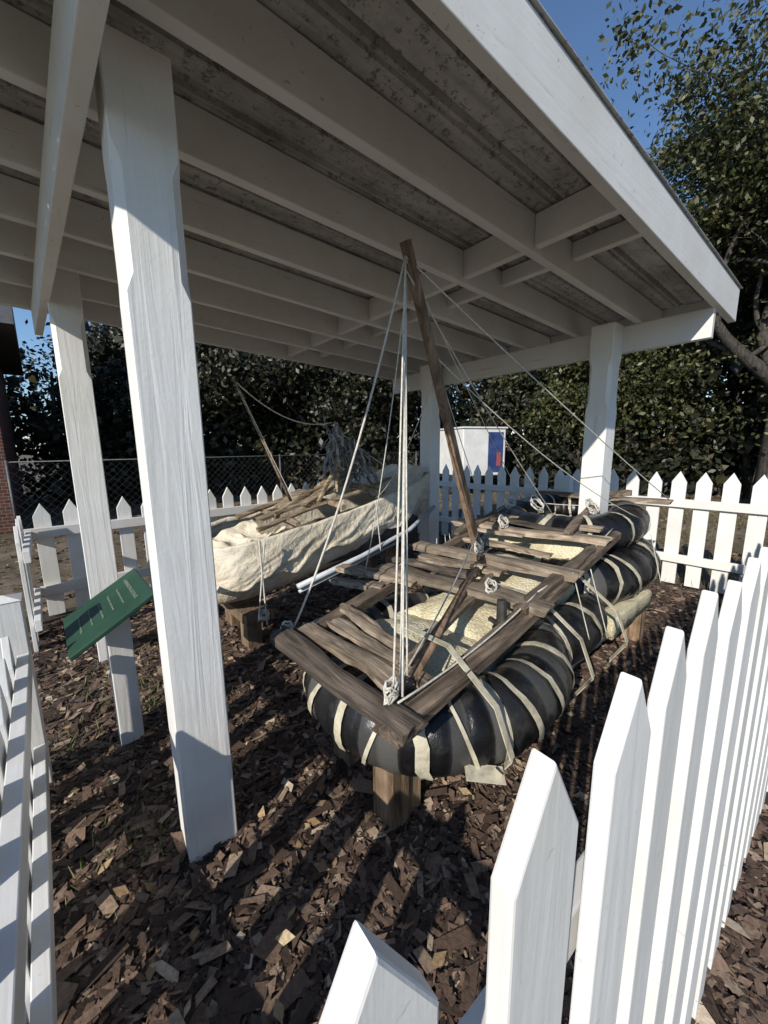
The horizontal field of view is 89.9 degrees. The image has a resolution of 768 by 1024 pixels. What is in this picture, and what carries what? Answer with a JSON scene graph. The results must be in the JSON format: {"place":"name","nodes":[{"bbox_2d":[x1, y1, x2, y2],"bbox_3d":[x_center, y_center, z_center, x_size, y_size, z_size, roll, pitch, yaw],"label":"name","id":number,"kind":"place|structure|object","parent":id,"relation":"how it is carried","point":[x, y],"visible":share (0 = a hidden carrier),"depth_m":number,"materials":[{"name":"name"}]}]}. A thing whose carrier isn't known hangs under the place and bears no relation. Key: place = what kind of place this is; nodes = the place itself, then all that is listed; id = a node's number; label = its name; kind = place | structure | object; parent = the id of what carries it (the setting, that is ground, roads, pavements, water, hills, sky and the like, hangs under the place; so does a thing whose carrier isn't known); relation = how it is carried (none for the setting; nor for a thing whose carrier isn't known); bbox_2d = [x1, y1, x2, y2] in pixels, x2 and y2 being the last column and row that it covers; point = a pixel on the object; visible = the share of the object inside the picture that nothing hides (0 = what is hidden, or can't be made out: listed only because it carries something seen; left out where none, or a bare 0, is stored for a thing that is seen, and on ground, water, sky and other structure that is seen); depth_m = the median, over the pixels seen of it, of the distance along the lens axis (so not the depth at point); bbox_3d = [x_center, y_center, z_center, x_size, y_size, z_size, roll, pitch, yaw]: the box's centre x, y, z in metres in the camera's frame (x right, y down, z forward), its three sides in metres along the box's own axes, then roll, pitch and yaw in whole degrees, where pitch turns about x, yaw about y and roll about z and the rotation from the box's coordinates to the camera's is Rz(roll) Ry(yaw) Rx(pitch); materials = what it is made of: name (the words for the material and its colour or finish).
{"place":"outdoors","nodes":[
{"label":"outdoors","id":0,"kind":"place"},
{"bbox_2d":[157,572,359,759],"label":"fallen sticks","id":1,"kind":"object","parent":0,"point":[159,668],"visible":0.19,"depth_m":2.02,"materials":[{"name":"brown wood"}]},
{"bbox_2d":[0,453,767,617],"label":"ground","id":2,"kind":"structure","parent":0,"point":[12,581],"depth_m":6.19,"materials":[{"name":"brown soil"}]},
{"bbox_2d":[0,366,24,534],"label":"walls","id":3,"kind":"structure","parent":2,"relation":"on","point":[8,451],"depth_m":7.72,"materials":[{"name":"red brick"}]},
{"bbox_2d":[0,305,23,375],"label":"roof","id":4,"kind":"structure","parent":3,"relation":"on","point":[10,357],"depth_m":7.86,"materials":[{"name":"black"}]},
{"bbox_2d":[0,593,57,1023],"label":"picket fence","id":5,"kind":"object","parent":2,"relation":"on","point":[28,994],"visible":0.94,"depth_m":1.02,"materials":[{"name":"paint"}]},
{"bbox_2d":[63,568,153,745],"bbox_3d":[-1.316,0.804,1.897,0.333,0.910,0.500,-9,13,-41],"label":"information sign","id":6,"kind":"object","parent":2,"relation":"on","point":[109,611],"visible":1,"depth_m":1.88,"materials":[{"name":"green metal"}]},
{"bbox_2d":[20,321,317,452],"bbox_3d":[-6.439,-3.887,12.515,7.838,6.875,8.539,-9,13,-41],"label":"live oak tree","id":7,"kind":"object","parent":2,"relation":"on","point":[216,393],"visible":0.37,"depth_m":10.75,"materials":[{"name":"green plant"}]},
{"bbox_2d":[4,451,416,525],"bbox_3d":[-2.485,-0.685,9.302,9.440,1.400,0.040,-9,13,-41],"label":"chain link fence","id":8,"kind":"object","parent":2,"relation":"on","point":[6,462],"visible":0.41,"depth_m":7.25,"materials":[{"name":"grey metal"}]},
{"bbox_2d":[23,478,419,615],"bbox_3d":[-1.130,0.184,4.924,5.060,1.119,0.186,-9,13,-41],"label":"picket fence","id":9,"kind":"object","parent":2,"relation":"on","point":[44,531],"visible":0.19,"depth_m":3.54,"materials":[{"name":"paint"}]},
{"bbox_2d":[199,345,474,474],"bbox_3d":[-1.212,-3.460,13.027,8.581,5.759,6.731,-2,10,-9],"label":"live oak tree","id":10,"kind":"object","parent":2,"relation":"on","point":[328,391],"visible":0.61,"depth_m":11.35,"materials":[{"name":"green plant"}]},
{"bbox_2d":[0,0,742,862],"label":"open shelter","id":11,"kind":"object","parent":2,"relation":"on","point":[270,178],"visible":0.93,"depth_m":1.50,"materials":[{"name":"white paint"}]},
{"bbox_2d":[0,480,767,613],"bbox_3d":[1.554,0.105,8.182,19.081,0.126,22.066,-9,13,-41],"label":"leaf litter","id":12,"kind":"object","parent":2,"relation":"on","point":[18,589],"visible":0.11,"depth_m":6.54,"materials":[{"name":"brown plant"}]},
{"bbox_2d":[4,286,767,504],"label":"distant trees","id":13,"kind":"object","parent":2,"relation":"on","point":[644,458],"visible":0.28,"depth_m":11.25,"materials":[{"name":"green plant"}]},
{"bbox_2d":[7,386,764,508],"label":"undergrowth shrubs","id":14,"kind":"object","parent":2,"relation":"on","point":[114,489],"visible":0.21,"depth_m":11.95,"materials":[{"name":"green plant"}]},
{"bbox_2d":[26,533,767,1023],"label":"bark mulch","id":15,"kind":"object","parent":2,"relation":"on","point":[106,979],"visible":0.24,"depth_m":1.38,"materials":[{"name":"brown wood"}]},
{"bbox_2d":[13,516,42,652],"bbox_3d":[-2.748,0.529,2.996,0.072,0.943,0.890,-9,13,-41],"label":"picket fence","id":16,"kind":"object","parent":15,"relation":"on","point":[23,544],"visible":0.99,"depth_m":2.79,"materials":[{"name":"paint"}]},
{"bbox_2d":[46,617,232,938],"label":"chips","id":17,"kind":"object","parent":15,"relation":"on","point":[160,822],"visible":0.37,"depth_m":1.83,"materials":[{"name":"brown wood"}]},
{"bbox_2d":[211,378,435,648],"bbox_3d":[-0.526,-0.078,3.511,2.420,2.054,1.151,-9,13,-41],"label":"canvas boat","id":18,"kind":"object","parent":15,"relation":"on","point":[263,549],"visible":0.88,"depth_m":3.19,"materials":[{"name":"fabric"}]},
{"bbox_2d":[54,540,721,1023],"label":"fallen leaves","id":19,"kind":"object","parent":15,"relation":"on","point":[284,936],"visible":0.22,"depth_m":1.41,"materials":[{"name":"brown plant"}]},
{"bbox_2d":[270,239,673,832],"bbox_3d":[0.755,-0.124,2.670,3.396,2.398,1.872,-9,13,-41],"label":"tube raft","id":20,"kind":"object","parent":15,"relation":"on","point":[476,654],"visible":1,"depth_m":1.69,"materials":[{"name":"black rubber"}]},
{"bbox_2d":[319,547,767,1023],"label":"picket fence","id":21,"kind":"object","parent":15,"relation":"on","point":[631,905],"visible":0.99,"depth_m":0.44,"materials":[{"name":"paint"}]},
{"bbox_2d":[440,426,507,492],"bbox_3d":[2.630,-1.653,12.339,1.550,2.010,2.081,-4,10,-20],"label":"utility trailer","id":22,"kind":"object","parent":2,"relation":"on","point":[480,450],"visible":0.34,"depth_m":11.38,"materials":[{"name":"metal"}]},
{"bbox_2d":[439,464,767,593],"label":"picket fence","id":23,"kind":"object","parent":2,"relation":"on","point":[729,506],"visible":0.48,"depth_m":3.97,"materials":[{"name":"paint"}]},
{"bbox_2d":[486,343,746,473],"bbox_3d":[6.514,-3.846,12.105,6.884,6.683,7.038,-9,13,-41],"label":"live oak tree","id":24,"kind":"object","parent":2,"relation":"on","point":[570,394],"visible":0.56,"depth_m":10.97,"materials":[{"name":"green plant"}]},
{"bbox_2d":[586,0,767,503],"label":"live oak tree","id":25,"kind":"object","parent":2,"relation":"on","point":[729,152],"visible":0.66,"depth_m":6.93,"materials":[{"name":"green plant"}]},
{"bbox_2d":[690,184,763,333],"bbox_3d":[12.972,-4.819,9.094,10.920,9.446,11.080,4,10,23],"label":"live oak tree","id":26,"kind":"object","parent":2,"relation":"on","point":[749,306],"depth_m":9.93,"materials":[{"name":"green plant"}]},
{"bbox_2d":[693,93,767,447],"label":"live oak tree","id":27,"kind":"object","parent":2,"relation":"on","point":[744,309],"visible":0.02,"depth_m":10.76,"materials":[{"name":"green plant"}]},
{"bbox_2d":[4,0,767,452],"label":"sky","id":28,"kind":"structure","parent":0,"point":[582,22],"materials":[{"name":"blue"}]}
]}

